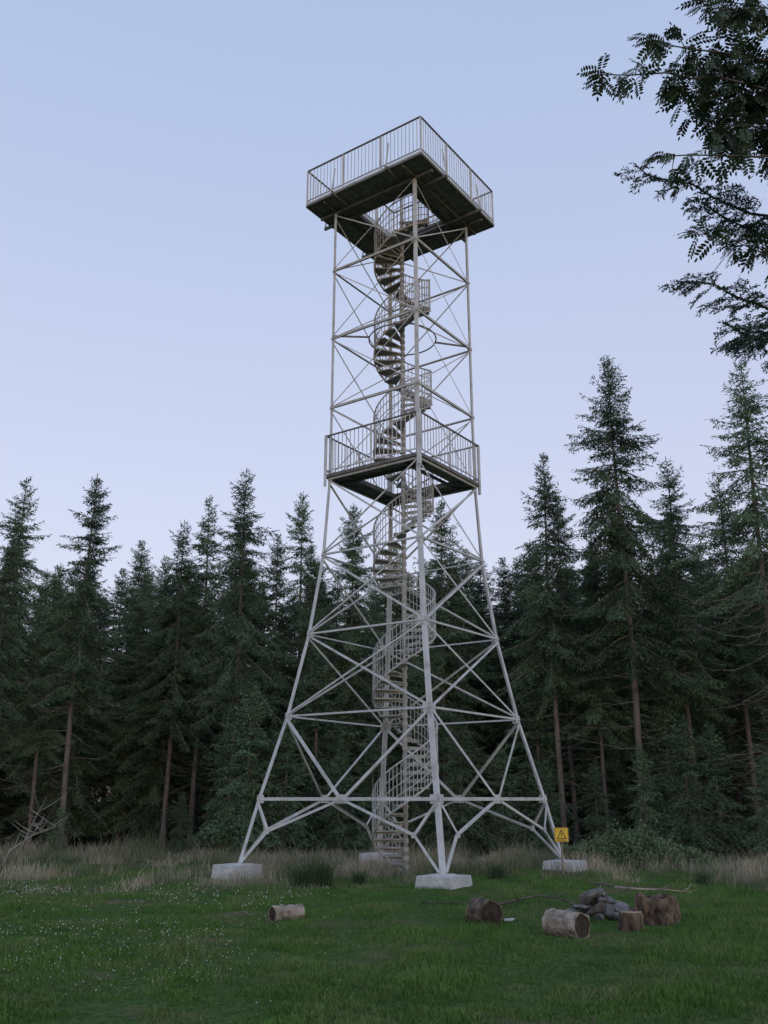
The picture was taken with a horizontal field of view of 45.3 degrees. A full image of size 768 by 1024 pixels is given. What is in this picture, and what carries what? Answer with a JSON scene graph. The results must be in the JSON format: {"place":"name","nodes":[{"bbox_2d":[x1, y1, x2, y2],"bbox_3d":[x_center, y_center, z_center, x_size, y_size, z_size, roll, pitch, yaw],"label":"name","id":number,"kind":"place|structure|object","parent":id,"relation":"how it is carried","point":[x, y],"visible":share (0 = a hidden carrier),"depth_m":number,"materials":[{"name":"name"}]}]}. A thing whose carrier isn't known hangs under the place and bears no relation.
{"place":"outdoors","nodes":[
{"label":"outdoors","id":0,"kind":"place"},
{"bbox_2d":[0,803,767,1023],"bbox_3d":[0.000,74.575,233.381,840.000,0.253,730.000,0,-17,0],"label":"ground","id":1,"kind":"structure","parent":0,"point":[113,1012],"depth_m":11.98,"materials":[{"name":"green plant"}]},
{"bbox_2d":[0,535,31,823],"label":"fir tree","id":2,"kind":"object","parent":1,"relation":"on","point":[4,667],"visible":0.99,"depth_m":32.65,"materials":[{"name":"green plant"}]},
{"bbox_2d":[0,532,46,808],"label":"fir tree","id":3,"kind":"object","parent":1,"relation":"on","point":[3,755],"visible":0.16,"depth_m":38.08,"materials":[{"name":"green plant"}]},
{"bbox_2d":[0,568,54,835],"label":"fir tree","id":4,"kind":"object","parent":1,"relation":"on","point":[37,619],"visible":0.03,"depth_m":50.87,"materials":[{"name":"green plant"}]},
{"bbox_2d":[0,477,64,793],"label":"fir tree","id":5,"kind":"object","parent":1,"relation":"on","point":[19,528],"visible":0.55,"depth_m":35.65,"materials":[{"name":"green plant"}]},
{"bbox_2d":[0,811,69,869],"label":"dead branch","id":6,"kind":"object","parent":1,"relation":"on","point":[14,846],"visible":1,"depth_m":24.18,"materials":[{"name":"wood"}]},
{"bbox_2d":[0,578,77,850],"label":"fir tree","id":7,"kind":"object","parent":1,"relation":"on","point":[32,744],"visible":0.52,"depth_m":35.61,"materials":[{"name":"green plant"}]},
{"bbox_2d":[0,563,93,838],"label":"fir tree","id":8,"kind":"object","parent":1,"relation":"on","point":[20,802],"visible":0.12,"depth_m":45.53,"materials":[{"name":"green plant"}]},
{"bbox_2d":[4,601,96,841],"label":"fir tree","id":9,"kind":"object","parent":1,"relation":"on","point":[28,785],"visible":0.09,"depth_m":39.90,"materials":[{"name":"green plant"}]},
{"bbox_2d":[0,583,108,836],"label":"fir tree","id":10,"kind":"object","parent":1,"relation":"on","point":[89,800],"visible":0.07,"depth_m":43.46,"materials":[{"name":"green plant"}]},
{"bbox_2d":[43,805,69,852],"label":"young fir tree","id":11,"kind":"object","parent":1,"relation":"on","point":[60,835],"visible":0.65,"depth_m":31.18,"materials":[{"name":"green plant"}]},
{"bbox_2d":[0,543,126,845],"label":"fir tree","id":12,"kind":"object","parent":1,"relation":"on","point":[87,811],"visible":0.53,"depth_m":39.19,"materials":[{"name":"green plant"}]},
{"bbox_2d":[2,474,137,846],"bbox_3d":[-11.427,5.226,33.890,4.221,14.230,4.239,-16,-24,42],"label":"fir tree","id":13,"kind":"object","parent":1,"relation":"on","point":[83,683],"visible":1,"depth_m":33.78,"materials":[{"name":"green plant"}]},
{"bbox_2d":[70,600,119,832],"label":"fir tree","id":14,"kind":"object","parent":1,"relation":"on","point":[101,780],"visible":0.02,"depth_m":53.20,"materials":[{"name":"green plant"}]},
{"bbox_2d":[83,568,143,835],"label":"fir tree","id":15,"kind":"object","parent":1,"relation":"on","point":[121,584],"visible":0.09,"depth_m":51.26,"materials":[{"name":"green plant"}]},
{"bbox_2d":[82,540,161,842],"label":"fir tree","id":16,"kind":"object","parent":1,"relation":"on","point":[138,575],"visible":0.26,"depth_m":44.27,"materials":[{"name":"green plant"}]},
{"bbox_2d":[80,589,175,843],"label":"fir tree","id":17,"kind":"object","parent":1,"relation":"on","point":[121,812],"visible":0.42,"depth_m":41.11,"materials":[{"name":"green plant"}]},
{"bbox_2d":[102,555,201,843],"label":"fir tree","id":18,"kind":"object","parent":1,"relation":"on","point":[150,797],"visible":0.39,"depth_m":40.12,"materials":[{"name":"green plant"}]},
{"bbox_2d":[102,585,213,846],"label":"fir tree","id":19,"kind":"object","parent":1,"relation":"on","point":[153,755],"visible":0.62,"depth_m":38.71,"materials":[{"name":"green plant"}]},
{"bbox_2d":[113,575,206,830],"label":"fir tree","id":20,"kind":"object","parent":1,"relation":"on","point":[175,784],"visible":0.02,"depth_m":43.74,"materials":[{"name":"green plant"}]},
{"bbox_2d":[117,519,226,847],"bbox_3d":[-8.735,7.029,39.125,4.909,13.897,4.482,-13,-22,34],"label":"fir tree","id":21,"kind":"object","parent":1,"relation":"on","point":[177,727],"visible":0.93,"depth_m":38.58,"materials":[{"name":"green plant"}]},
{"bbox_2d":[160,792,196,854],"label":"young fir tree","id":22,"kind":"object","parent":1,"relation":"on","point":[179,832],"visible":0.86,"depth_m":30.66,"materials":[{"name":"green plant"}]},
{"bbox_2d":[0,877,359,1002],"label":"clover flowers","id":23,"kind":"object","parent":1,"relation":"on","point":[136,920],"visible":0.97,"depth_m":13.75,"materials":[{"name":"white plant"}]},
{"bbox_2d":[146,495,245,846],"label":"fir tree","id":24,"kind":"object","parent":1,"relation":"on","point":[204,626],"visible":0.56,"depth_m":40.01,"materials":[{"name":"green plant"}]},
{"bbox_2d":[185,726,251,852],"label":"young fir tree","id":25,"kind":"object","parent":1,"relation":"on","point":[224,771],"visible":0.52,"depth_m":32.32,"materials":[{"name":"green plant"}]},
{"bbox_2d":[183,602,258,839],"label":"fir tree","id":26,"kind":"object","parent":1,"relation":"on","point":[198,791],"visible":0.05,"depth_m":44.70,"materials":[{"name":"green plant"}]},
{"bbox_2d":[170,535,288,837],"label":"fir tree","id":27,"kind":"object","parent":1,"relation":"on","point":[211,782],"visible":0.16,"depth_m":40.55,"materials":[{"name":"green plant"}]},
{"bbox_2d":[211,863,262,880],"bbox_3d":[-3.468,8.644,21.736,0.940,0.622,0.940,-12,-21,34],"label":"concrete footing","id":28,"kind":"object","parent":1,"relation":"on","point":[217,869],"visible":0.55,"depth_m":21.52,"materials":[{"name":"grey concrete"}]},
{"bbox_2d":[230,116,570,875],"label":"observation tower","id":29,"kind":"structure","parent":28,"relation":"on","point":[440,194],"depth_m":25.21,"materials":[{"name":"metal"}]},
{"bbox_2d":[183,559,294,843],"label":"fir tree","id":30,"kind":"object","parent":1,"relation":"on","point":[217,742],"visible":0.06,"depth_m":41.62,"materials":[{"name":"green plant"}]},
{"bbox_2d":[194,679,286,855],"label":"young fir tree","id":31,"kind":"object","parent":1,"relation":"on","point":[247,783],"visible":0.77,"depth_m":31.27,"materials":[{"name":"green plant"}]},
{"bbox_2d":[182,468,303,847],"bbox_3d":[-5.439,5.482,36.341,4.911,15.225,5.378,9,-19,-25],"label":"fir tree","id":32,"kind":"object","parent":1,"relation":"on","point":[229,645],"visible":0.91,"depth_m":36.14,"materials":[{"name":"green plant"}]},
{"bbox_2d":[228,533,309,845],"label":"fir tree","id":33,"kind":"object","parent":1,"relation":"on","point":[278,592],"visible":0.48,"depth_m":40.84,"materials":[{"name":"green plant"}]},
{"bbox_2d":[236,609,303,809],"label":"fir tree","id":34,"kind":"object","parent":1,"relation":"on","point":[292,670],"visible":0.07,"depth_m":42.26,"materials":[{"name":"green plant"}]},
{"bbox_2d":[250,717,317,856],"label":"young fir tree","id":35,"kind":"object","parent":1,"relation":"on","point":[281,833],"visible":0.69,"depth_m":31.95,"materials":[{"name":"green plant"}]},
{"bbox_2d":[268,904,304,921],"bbox_3d":[-1.568,6.469,14.845,0.540,0.275,0.283,13,-22,-36],"label":"cut log","id":36,"kind":"object","parent":1,"relation":"on","point":[283,912],"visible":0.84,"depth_m":14.76,"materials":[{"name":"brown wood"}]},
{"bbox_2d":[259,492,331,808],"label":"fir tree","id":37,"kind":"object","parent":1,"relation":"on","point":[298,596],"visible":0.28,"depth_m":45.15,"materials":[{"name":"green plant"}]},
{"bbox_2d":[281,862,323,888],"bbox_3d":[-1.775,7.865,20.020,1.156,0.575,1.244,-13,-22,37],"label":"grass tussock","id":38,"kind":"object","parent":1,"relation":"on","point":[302,877],"depth_m":19.92,"materials":[{"name":"green plant"}]},
{"bbox_2d":[265,542,353,843],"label":"fir tree","id":39,"kind":"object","parent":1,"relation":"on","point":[311,650],"visible":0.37,"depth_m":39.74,"materials":[{"name":"green plant"}]},
{"bbox_2d":[266,654,366,852],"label":"young fir tree","id":40,"kind":"object","parent":1,"relation":"on","point":[310,726],"visible":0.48,"depth_m":34.70,"materials":[{"name":"green plant"}]},
{"bbox_2d":[299,853,347,887],"bbox_3d":[-1.312,7.892,20.293,1.229,0.689,1.342,-13,-21,36],"label":"grass tussock","id":41,"kind":"object","parent":1,"relation":"on","point":[326,877],"depth_m":20.13,"materials":[{"name":"green plant"}]},
{"bbox_2d":[276,565,378,835],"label":"fir tree","id":42,"kind":"object","parent":1,"relation":"on","point":[323,601],"visible":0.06,"depth_m":45.99,"materials":[{"name":"green plant"}]},
{"bbox_2d":[308,749,363,854],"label":"young fir tree","id":43,"kind":"object","parent":1,"relation":"on","point":[338,836],"visible":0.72,"depth_m":32.30,"materials":[{"name":"green plant"}]},
{"bbox_2d":[320,570,367,700],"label":"fir tree","id":44,"kind":"object","parent":1,"relation":"on","point":[336,593],"visible":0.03,"depth_m":52.27,"materials":[{"name":"green plant"}]},
{"bbox_2d":[298,504,400,841],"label":"fir tree","id":45,"kind":"object","parent":1,"relation":"on","point":[359,637],"visible":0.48,"depth_m":41.70,"materials":[{"name":"green plant"}]},
{"bbox_2d":[319,596,397,837],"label":"fir tree","id":46,"kind":"object","parent":1,"relation":"on","point":[355,752],"visible":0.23,"depth_m":40.77,"materials":[{"name":"green plant"}]},
{"bbox_2d":[359,576,392,809],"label":"fir tree","id":47,"kind":"object","parent":1,"relation":"on","point":[383,607],"visible":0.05,"depth_m":50.62,"materials":[{"name":"green plant"}]},
{"bbox_2d":[353,581,398,825],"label":"fir tree","id":48,"kind":"object","parent":1,"relation":"on","point":[374,600],"visible":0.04,"depth_m":54.41,"materials":[{"name":"green plant"}]},
{"bbox_2d":[341,726,411,855],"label":"young fir tree","id":49,"kind":"object","parent":1,"relation":"on","point":[365,838],"visible":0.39,"depth_m":31.96,"materials":[{"name":"green plant"}]},
{"bbox_2d":[0,818,767,894],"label":"tall dry grass","id":50,"kind":"structure","parent":1,"relation":"on","point":[756,870],"depth_m":24.34,"materials":[{"name":"beige plant"}]},
{"bbox_2d":[353,548,421,838],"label":"fir tree","id":51,"kind":"object","parent":1,"relation":"on","point":[375,720],"visible":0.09,"depth_m":42.13,"materials":[{"name":"green plant"}]},
{"bbox_2d":[359,589,425,842],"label":"fir tree","id":52,"kind":"object","parent":1,"relation":"on","point":[397,609],"visible":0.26,"depth_m":41.55,"materials":[{"name":"green plant"}]},
{"bbox_2d":[393,750,436,852],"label":"young fir tree","id":53,"kind":"object","parent":1,"relation":"on","point":[413,815],"visible":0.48,"depth_m":32.17,"materials":[{"name":"green plant"}]},
{"bbox_2d":[369,643,474,851],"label":"young fir tree","id":54,"kind":"object","parent":1,"relation":"on","point":[419,680],"visible":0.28,"depth_m":35.13,"materials":[{"name":"green plant"}]},
{"bbox_2d":[367,566,491,821],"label":"fir tree","id":55,"kind":"object","parent":1,"relation":"on","point":[418,598],"visible":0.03,"depth_m":47.14,"materials":[{"name":"green plant"}]},
{"bbox_2d":[415,874,472,889],"bbox_3d":[1.212,7.655,18.560,0.940,0.622,0.940,-12,-21,34],"label":"concrete footing","id":56,"kind":"object","parent":1,"relation":"on","point":[452,882],"visible":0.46,"depth_m":18.35,"materials":[{"name":"grey concrete"}]},
{"bbox_2d":[390,499,499,838],"bbox_3d":[2.432,6.670,40.029,4.783,15.170,4.985,-5,-18,16],"label":"fir tree","id":57,"kind":"object","parent":1,"relation":"on","point":[444,654],"visible":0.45,"depth_m":39.82,"materials":[{"name":"green plant"}]},
{"bbox_2d":[413,555,505,843],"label":"fir tree","id":58,"kind":"object","parent":1,"relation":"on","point":[460,612],"visible":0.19,"depth_m":39.93,"materials":[{"name":"green plant"}]},
{"bbox_2d":[415,571,506,812],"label":"fir tree","id":59,"kind":"object","parent":1,"relation":"on","point":[469,716],"visible":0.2,"depth_m":40.08,"materials":[{"name":"green plant"}]},
{"bbox_2d":[412,549,511,842],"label":"fir tree","id":60,"kind":"object","parent":1,"relation":"on","point":[477,630],"visible":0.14,"depth_m":43.02,"materials":[{"name":"green plant"}]},
{"bbox_2d":[424,712,505,856],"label":"young fir tree","id":61,"kind":"object","parent":1,"relation":"on","point":[461,820],"visible":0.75,"depth_m":31.81,"materials":[{"name":"green plant"}]},
{"bbox_2d":[465,897,503,926],"bbox_3d":[1.554,6.266,14.384,0.464,0.451,0.440,9,-19,-27],"label":"cut log","id":62,"kind":"object","parent":1,"relation":"on","point":[479,909],"visible":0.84,"depth_m":14.26,"materials":[{"name":"brown wood"}]},
{"bbox_2d":[448,560,527,839],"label":"fir tree","id":63,"kind":"object","parent":1,"relation":"on","point":[483,598],"visible":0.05,"depth_m":45.08,"materials":[{"name":"green plant"}]},
{"bbox_2d":[474,744,530,855],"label":"young fir tree","id":64,"kind":"object","parent":1,"relation":"on","point":[509,827],"visible":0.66,"depth_m":32.34,"materials":[{"name":"green plant"}]},
{"bbox_2d":[472,558,554,840],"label":"fir tree","id":65,"kind":"object","parent":1,"relation":"on","point":[494,686],"visible":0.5,"depth_m":40.90,"materials":[{"name":"green plant"}]},
{"bbox_2d":[478,560,585,842],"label":"fir tree","id":66,"kind":"object","parent":1,"relation":"on","point":[516,605],"visible":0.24,"depth_m":41.25,"materials":[{"name":"green plant"}]},
{"bbox_2d":[482,672,592,849],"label":"young fir tree","id":67,"kind":"object","parent":1,"relation":"on","point":[537,736],"visible":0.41,"depth_m":36.58,"materials":[{"name":"green plant"}]},
{"bbox_2d":[524,761,572,854],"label":"young fir tree","id":68,"kind":"object","parent":1,"relation":"on","point":[555,819],"visible":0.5,"depth_m":31.27,"materials":[{"name":"green plant"}]},
{"bbox_2d":[509,539,588,837],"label":"fir tree","id":69,"kind":"object","parent":1,"relation":"on","point":[532,570],"visible":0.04,"depth_m":51.53,"materials":[{"name":"green plant"}]},
{"bbox_2d":[491,452,611,844],"bbox_3d":[6.586,5.161,36.529,4.338,15.964,5.316,-4,-18,12],"label":"fir tree","id":70,"kind":"object","parent":1,"relation":"on","point":[551,643],"visible":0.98,"depth_m":36.01,"materials":[{"name":"green plant"}]},
{"bbox_2d":[515,495,607,846],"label":"fir tree","id":71,"kind":"object","parent":1,"relation":"on","point":[568,718],"visible":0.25,"depth_m":39.73,"materials":[{"name":"green plant"}]},
{"bbox_2d":[554,827,568,874],"bbox_3d":[4.288,8.316,22.143,0.350,1.390,0.062,2,-17,-6],"label":"warning sign","id":72,"kind":"object","parent":1,"relation":"on","point":[561,835],"visible":0.97,"depth_m":22.26,"materials":[{"name":"yellow metal"}]},
{"bbox_2d":[542,860,587,872],"bbox_3d":[4.538,9.046,23.029,0.940,0.622,0.940,-12,-21,34],"label":"concrete footing","id":73,"kind":"object","parent":1,"relation":"on","point":[567,863],"visible":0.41,"depth_m":22.81,"materials":[{"name":"grey concrete"}]},
{"bbox_2d":[542,908,590,938],"bbox_3d":[2.616,5.947,13.279,0.407,0.396,0.600,14,-22,-38],"label":"cut log","id":74,"kind":"object","parent":1,"relation":"on","point":[559,922],"visible":0.95,"depth_m":13.15,"materials":[{"name":"brown wood"}]},
{"bbox_2d":[541,565,605,840],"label":"fir tree","id":75,"kind":"object","parent":1,"relation":"on","point":[569,799],"visible":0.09,"depth_m":44.31,"materials":[{"name":"green plant"}]},
{"bbox_2d":[548,835,620,868],"bbox_3d":[5.488,9.444,25.532,1.990,0.938,1.542,0,-17,0],"label":"bramble bush","id":76,"kind":"object","parent":1,"relation":"on","point":[584,846],"visible":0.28,"depth_m":25.35,"materials":[{"name":"green plant"}]},
{"bbox_2d":[576,760,621,848],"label":"young fir tree","id":77,"kind":"object","parent":1,"relation":"on","point":[597,829],"visible":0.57,"depth_m":30.93,"materials":[{"name":"green plant"}]},
{"bbox_2d":[548,533,650,831],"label":"fir tree","id":78,"kind":"object","parent":1,"relation":"on","point":[599,686],"visible":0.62,"depth_m":36.28,"materials":[{"name":"green plant"}]},
{"bbox_2d":[550,557,658,842],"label":"fir tree","id":79,"kind":"object","parent":1,"relation":"on","point":[587,745],"visible":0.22,"depth_m":38.90,"materials":[{"name":"green plant"}]},
{"bbox_2d":[575,818,654,869],"bbox_3d":[6.387,9.297,25.802,2.135,1.373,1.695,0,-17,0],"label":"bramble bush","id":80,"kind":"object","parent":1,"relation":"on","point":[610,844],"visible":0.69,"depth_m":25.49,"materials":[{"name":"green plant"}]},
{"bbox_2d":[566,496,693,837],"bbox_3d":[10.858,6.606,41.062,5.304,15.929,5.505,-8,-19,23],"label":"fir tree","id":81,"kind":"object","parent":1,"relation":"on","point":[630,732],"visible":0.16,"depth_m":39.21,"materials":[{"name":"green plant"}]},
{"bbox_2d":[618,910,644,931],"bbox_3d":[3.721,6.181,13.893,0.412,0.300,0.409,0,-17,0],"label":"tree stump","id":82,"kind":"object","parent":1,"relation":"on","point":[630,921],"visible":0.92,"depth_m":13.76,"materials":[{"name":"brown wood"}]},
{"bbox_2d":[539,355,739,837],"bbox_3d":[9.448,3.080,36.330,6.393,19.863,6.254,5,-18,-17],"label":"fir tree","id":83,"kind":"object","parent":1,"relation":"on","point":[623,536],"visible":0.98,"depth_m":35.59,"materials":[{"name":"green plant"}]},
{"bbox_2d":[620,746,683,849],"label":"young fir tree","id":84,"kind":"object","parent":1,"relation":"on","point":[644,768],"visible":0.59,"depth_m":30.54,"materials":[{"name":"green plant"}]},
{"bbox_2d":[617,819,690,869],"bbox_3d":[7.534,9.334,25.883,2.160,1.348,1.705,0,-17,0],"label":"bramble bush","id":85,"kind":"object","parent":1,"relation":"on","point":[653,842],"visible":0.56,"depth_m":25.56,"materials":[{"name":"green plant"}]},
{"bbox_2d":[632,892,680,925],"bbox_3d":[4.290,6.261,14.559,0.778,0.485,0.768,0,-17,0],"label":"tree stump","id":86,"kind":"object","parent":1,"relation":"on","point":[659,909],"visible":0.88,"depth_m":14.30,"materials":[{"name":"brown wood"}]},
{"bbox_2d":[625,680,714,850],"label":"young fir tree","id":87,"kind":"object","parent":1,"relation":"on","point":[672,791],"visible":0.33,"depth_m":34.60,"materials":[{"name":"green plant"}]},
{"bbox_2d":[577,0,767,287],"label":"rowan tree","id":88,"kind":"object","parent":1,"relation":"on","point":[751,110],"visible":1,"depth_m":6.24,"materials":[{"name":"green plant"}]},
{"bbox_2d":[621,562,724,826],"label":"fir tree","id":89,"kind":"object","parent":1,"relation":"on","point":[651,615],"visible":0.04,"depth_m":40.24,"materials":[{"name":"green plant"}]},
{"bbox_2d":[610,455,737,850],"bbox_3d":[11.554,5.220,37.014,5.207,16.145,5.703,-4,-18,13],"label":"fir tree","id":90,"kind":"object","parent":1,"relation":"on","point":[684,644],"visible":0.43,"depth_m":37.19,"materials":[{"name":"green plant"}]},
{"bbox_2d":[656,837,721,869],"bbox_3d":[8.447,9.665,26.096,2.224,0.849,1.546,0,-17,0],"label":"bramble bush","id":91,"kind":"object","parent":1,"relation":"on","point":[689,852],"visible":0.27,"depth_m":25.79,"materials":[{"name":"green plant"}]},
{"bbox_2d":[614,162,767,374],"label":"tree","id":92,"kind":"object","parent":1,"relation":"on","point":[743,339],"visible":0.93,"depth_m":7.09,"materials":[{"name":"green plant"}]},
{"bbox_2d":[634,515,751,818],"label":"fir tree","id":93,"kind":"object","parent":1,"relation":"on","point":[728,730],"visible":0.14,"depth_m":39.04,"materials":[{"name":"green plant"}]},
{"bbox_2d":[655,713,735,856],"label":"young fir tree","id":94,"kind":"object","parent":1,"relation":"on","point":[696,841],"visible":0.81,"depth_m":29.95,"materials":[{"name":"green plant"}]},
{"bbox_2d":[653,360,767,826],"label":"fir tree","id":95,"kind":"object","parent":1,"relation":"on","point":[755,516],"visible":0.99,"depth_m":33.64,"materials":[{"name":"green plant"}]},
{"bbox_2d":[689,558,753,832],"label":"fir tree","id":96,"kind":"object","parent":1,"relation":"on","point":[709,569],"visible":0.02,"depth_m":51.68,"materials":[{"name":"green plant"}]},
{"bbox_2d":[676,471,767,848],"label":"fir tree","id":97,"kind":"object","parent":1,"relation":"on","point":[740,656],"visible":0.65,"depth_m":37.60,"materials":[{"name":"green plant"}]},
{"bbox_2d":[684,721,761,857],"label":"young fir tree","id":98,"kind":"object","parent":1,"relation":"on","point":[726,828],"visible":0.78,"depth_m":30.89,"materials":[{"name":"green plant"}]},
{"bbox_2d":[697,580,767,843],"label":"fir tree","id":99,"kind":"object","parent":1,"relation":"on","point":[736,740],"visible":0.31,"depth_m":38.93,"materials":[{"name":"green plant"}]},
{"bbox_2d":[724,547,767,800],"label":"fir tree","id":100,"kind":"object","parent":1,"relation":"on","point":[762,724],"visible":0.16,"depth_m":40.19,"materials":[{"name":"green plant"}]},
{"bbox_2d":[739,750,767,859],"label":"young fir tree","id":101,"kind":"object","parent":1,"relation":"on","point":[763,817],"visible":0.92,"depth_m":29.12,"materials":[{"name":"green plant"}]},
{"bbox_2d":[740,707,767,842],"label":"young fir tree","id":102,"kind":"object","parent":1,"relation":"on","point":[760,749],"visible":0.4,"depth_m":33.66,"materials":[{"name":"green plant"}]},
{"bbox_2d":[0,0,767,800],"label":"sky","id":103,"kind":"structure","parent":0,"point":[166,270],"materials":[{"name":"blue"}]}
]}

